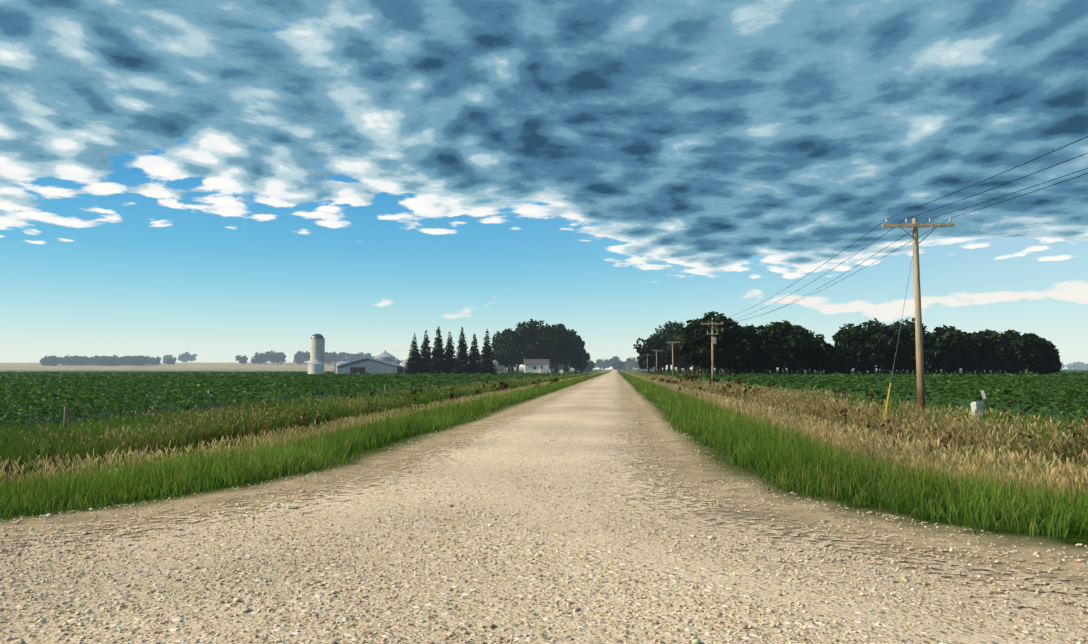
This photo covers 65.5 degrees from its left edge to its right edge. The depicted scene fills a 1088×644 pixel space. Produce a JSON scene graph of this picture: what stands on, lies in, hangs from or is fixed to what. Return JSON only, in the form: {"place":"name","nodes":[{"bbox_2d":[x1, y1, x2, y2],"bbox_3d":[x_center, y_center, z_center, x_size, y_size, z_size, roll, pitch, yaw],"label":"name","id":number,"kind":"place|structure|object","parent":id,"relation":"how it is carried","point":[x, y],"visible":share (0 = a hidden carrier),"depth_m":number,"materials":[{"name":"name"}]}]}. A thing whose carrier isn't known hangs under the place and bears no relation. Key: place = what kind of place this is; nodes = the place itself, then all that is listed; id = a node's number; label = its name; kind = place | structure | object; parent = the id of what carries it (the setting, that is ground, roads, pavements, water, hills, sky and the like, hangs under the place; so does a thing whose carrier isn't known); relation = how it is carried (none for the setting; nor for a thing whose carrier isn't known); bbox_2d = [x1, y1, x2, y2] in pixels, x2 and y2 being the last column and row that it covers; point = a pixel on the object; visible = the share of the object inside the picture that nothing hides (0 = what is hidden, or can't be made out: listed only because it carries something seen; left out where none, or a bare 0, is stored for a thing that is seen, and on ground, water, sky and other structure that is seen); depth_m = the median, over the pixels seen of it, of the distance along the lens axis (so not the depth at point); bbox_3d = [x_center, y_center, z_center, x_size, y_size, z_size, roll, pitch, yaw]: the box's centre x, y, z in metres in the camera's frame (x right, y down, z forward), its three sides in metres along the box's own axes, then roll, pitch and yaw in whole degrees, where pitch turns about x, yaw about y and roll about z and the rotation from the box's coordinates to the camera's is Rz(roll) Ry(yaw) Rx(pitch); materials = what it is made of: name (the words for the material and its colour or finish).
{"place":"outdoors","nodes":[
{"label":"outdoors","id":0,"kind":"place"},
{"bbox_2d":[0,362,603,432],"bbox_3d":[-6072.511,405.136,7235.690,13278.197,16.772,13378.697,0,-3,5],"label":"field","id":1,"kind":"structure","parent":0,"point":[267,367],"depth_m":731.34,"materials":[{"name":"green plant"}]},
{"bbox_2d":[0,369,1087,643],"bbox_3d":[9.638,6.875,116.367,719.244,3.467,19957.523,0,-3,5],"label":"gravel road","id":2,"kind":"structure","parent":0,"point":[490,473],"depth_m":6.49,"materials":[{"name":"beige gravel"}]},
{"bbox_2d":[0,372,1087,543],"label":"verge grass","id":3,"kind":"structure","parent":0,"point":[981,474],"depth_m":18.31,"materials":[{"name":"green plant"}]},
{"bbox_2d":[0,363,1087,624],"bbox_3d":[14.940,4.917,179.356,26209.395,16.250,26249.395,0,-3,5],"label":"ground","id":4,"kind":"structure","parent":0,"point":[1028,547],"depth_m":10.09,"materials":[{"name":"beige gravel"}]},
{"bbox_2d":[0,374,554,431],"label":"field fence","id":5,"kind":"object","parent":4,"relation":"on","point":[65,418],"visible":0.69,"depth_m":41.55,"materials":[{"name":"brown wood"}]},
{"bbox_2d":[308,359,323,373],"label":"grain bin","id":6,"kind":"object","parent":4,"relation":"on","point":[315,366],"visible":0.79,"depth_m":339.42,"materials":[{"name":"white metal"}]},
{"bbox_2d":[310,334,324,362],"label":"silo","id":7,"kind":"object","parent":4,"relation":"on","point":[317,349],"visible":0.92,"depth_m":351.01,"materials":[{"name":"grey"}]},
{"bbox_2d":[334,358,348,373],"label":"grain bin","id":8,"kind":"object","parent":4,"relation":"on","point":[342,361],"visible":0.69,"depth_m":351.05,"materials":[{"name":"metal"}]},
{"bbox_2d":[337,358,402,373],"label":"machine shed","id":9,"kind":"structure","parent":4,"relation":"on","point":[370,366],"depth_m":347.20,"materials":[{"name":"metal"}]},
{"bbox_2d":[374,351,395,362],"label":"grain bin","id":10,"kind":"object","parent":4,"relation":"on","point":[385,356],"visible":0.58,"depth_m":369.30,"materials":[{"name":"metal"}]},
{"bbox_2d":[400,359,407,372],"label":"grain bin","id":11,"kind":"object","parent":4,"relation":"on","point":[404,363],"visible":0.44,"depth_m":355.81,"materials":[{"name":"white metal"}]},
{"bbox_2d":[405,326,497,373],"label":"conifer trees","id":12,"kind":"object","parent":4,"relation":"on","point":[438,362],"materials":[{"name":"green plant"}]},
{"bbox_2d":[493,360,498,372],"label":"silo","id":13,"kind":"object","parent":4,"relation":"on","point":[496,364],"visible":0.52,"depth_m":363.01,"materials":[{"name":"white"}]},
{"bbox_2d":[499,365,506,372],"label":"shed","id":14,"kind":"structure","parent":4,"relation":"on","point":[502,368],"depth_m":371.10,"materials":[{"name":"brown"}]},
{"bbox_2d":[523,359,550,373],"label":"farm house","id":15,"kind":"structure","parent":4,"relation":"on","point":[536,365],"depth_m":388.49,"materials":[{"name":"grey"}]},
{"bbox_2d":[490,318,589,373],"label":"deciduous trees","id":16,"kind":"object","parent":4,"relation":"on","point":[515,345],"materials":[{"name":"green plant"}]},
{"bbox_2d":[0,370,1087,427],"bbox_3d":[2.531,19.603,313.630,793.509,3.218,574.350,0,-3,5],"label":"crop rows","id":17,"kind":"object","parent":4,"relation":"on","point":[60,389],"visible":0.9,"depth_m":85.93,"materials":[{"name":"green plant"}]},
{"bbox_2d":[34,374,1087,478],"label":"verge weeds","id":18,"kind":"object","parent":4,"relation":"on","point":[692,378],"visible":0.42,"depth_m":33.60,"materials":[{"name":"plant"}]},
{"bbox_2d":[39,350,1087,371],"bbox_3d":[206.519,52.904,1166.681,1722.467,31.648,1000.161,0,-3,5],"label":"distant treeline","id":19,"kind":"object","parent":4,"relation":"on","point":[615,362],"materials":[{"name":"green plant"}]},
{"bbox_2d":[652,349,660,374],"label":"utility pole","id":20,"kind":"object","parent":4,"relation":"on","point":[656,350],"visible":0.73,"depth_m":248.33,"materials":[{"name":"brown wood"}]},
{"bbox_2d":[666,341,679,376],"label":"utility pole","id":21,"kind":"object","parent":4,"relation":"on","point":[672,342],"visible":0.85,"depth_m":176.68,"materials":[{"name":"brown wood"}]},
{"bbox_2d":[701,321,722,382],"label":"utility pole","id":22,"kind":"object","parent":4,"relation":"on","point":[714,340],"visible":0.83,"depth_m":105.04,"materials":[{"name":"brown wood"}]},
{"bbox_2d":[633,311,1061,373],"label":"grove","id":23,"kind":"object","parent":4,"relation":"on","point":[990,349],"depth_m":227.68,"materials":[{"name":"green plant"}]},
{"bbox_2d":[882,218,954,411],"bbox_3d":[14.859,-0.035,33.466,2.750,8.203,0.360,0,-3,5],"label":"utility pole","id":24,"kind":"object","parent":4,"relation":"on","point":[914,225],"visible":0.96,"depth_m":33.44,"materials":[{"name":"brown wood"}]},
{"bbox_2d":[626,136,1087,363],"bbox_3d":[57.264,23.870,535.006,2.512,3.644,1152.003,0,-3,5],"label":"power line wires","id":25,"kind":"object","parent":24,"relation":"attached to","point":[928,219],"visible":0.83,"depth_m":30.06,"materials":[{"name":"grey metal"}]},
{"bbox_2d":[884,244,914,418],"bbox_3d":[12.988,0.312,30.891,0.056,7.395,6.195,-2,-4,35],"label":"guy wire","id":26,"kind":"object","parent":24,"relation":"attached to","point":[895,354],"visible":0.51,"depth_m":29.68,"materials":[{"name":"silver metal"}]},
{"bbox_2d":[970,402,983,416],"bbox_3d":[14.790,3.143,28.894,0.290,0.820,0.290,1,-3,-12],"label":"telecom pedestal","id":27,"kind":"object","parent":4,"relation":"on","point":[978,405],"visible":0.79,"depth_m":28.80,"materials":[{"name":"white metal"}]},
{"bbox_2d":[981,389,989,414],"bbox_3d":[15.306,2.970,29.254,0.384,1.327,0.056,0,-3,5],"label":"marker post","id":28,"kind":"object","parent":4,"relation":"on","point":[983,394],"visible":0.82,"depth_m":29.26,"materials":[{"name":"white"}]},
{"bbox_2d":[0,0,1087,369],"label":"sky","id":29,"kind":"structure","parent":0,"point":[217,181],"materials":[{"name":"blue"}]},
{"bbox_2d":[626,369,1087,424],"bbox_3d":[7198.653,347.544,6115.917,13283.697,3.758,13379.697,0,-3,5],"label":"field","id":30,"kind":"structure","parent":0,"point":[964,403],"depth_m":40.88,"materials":[{"name":"green plant"}]}
]}

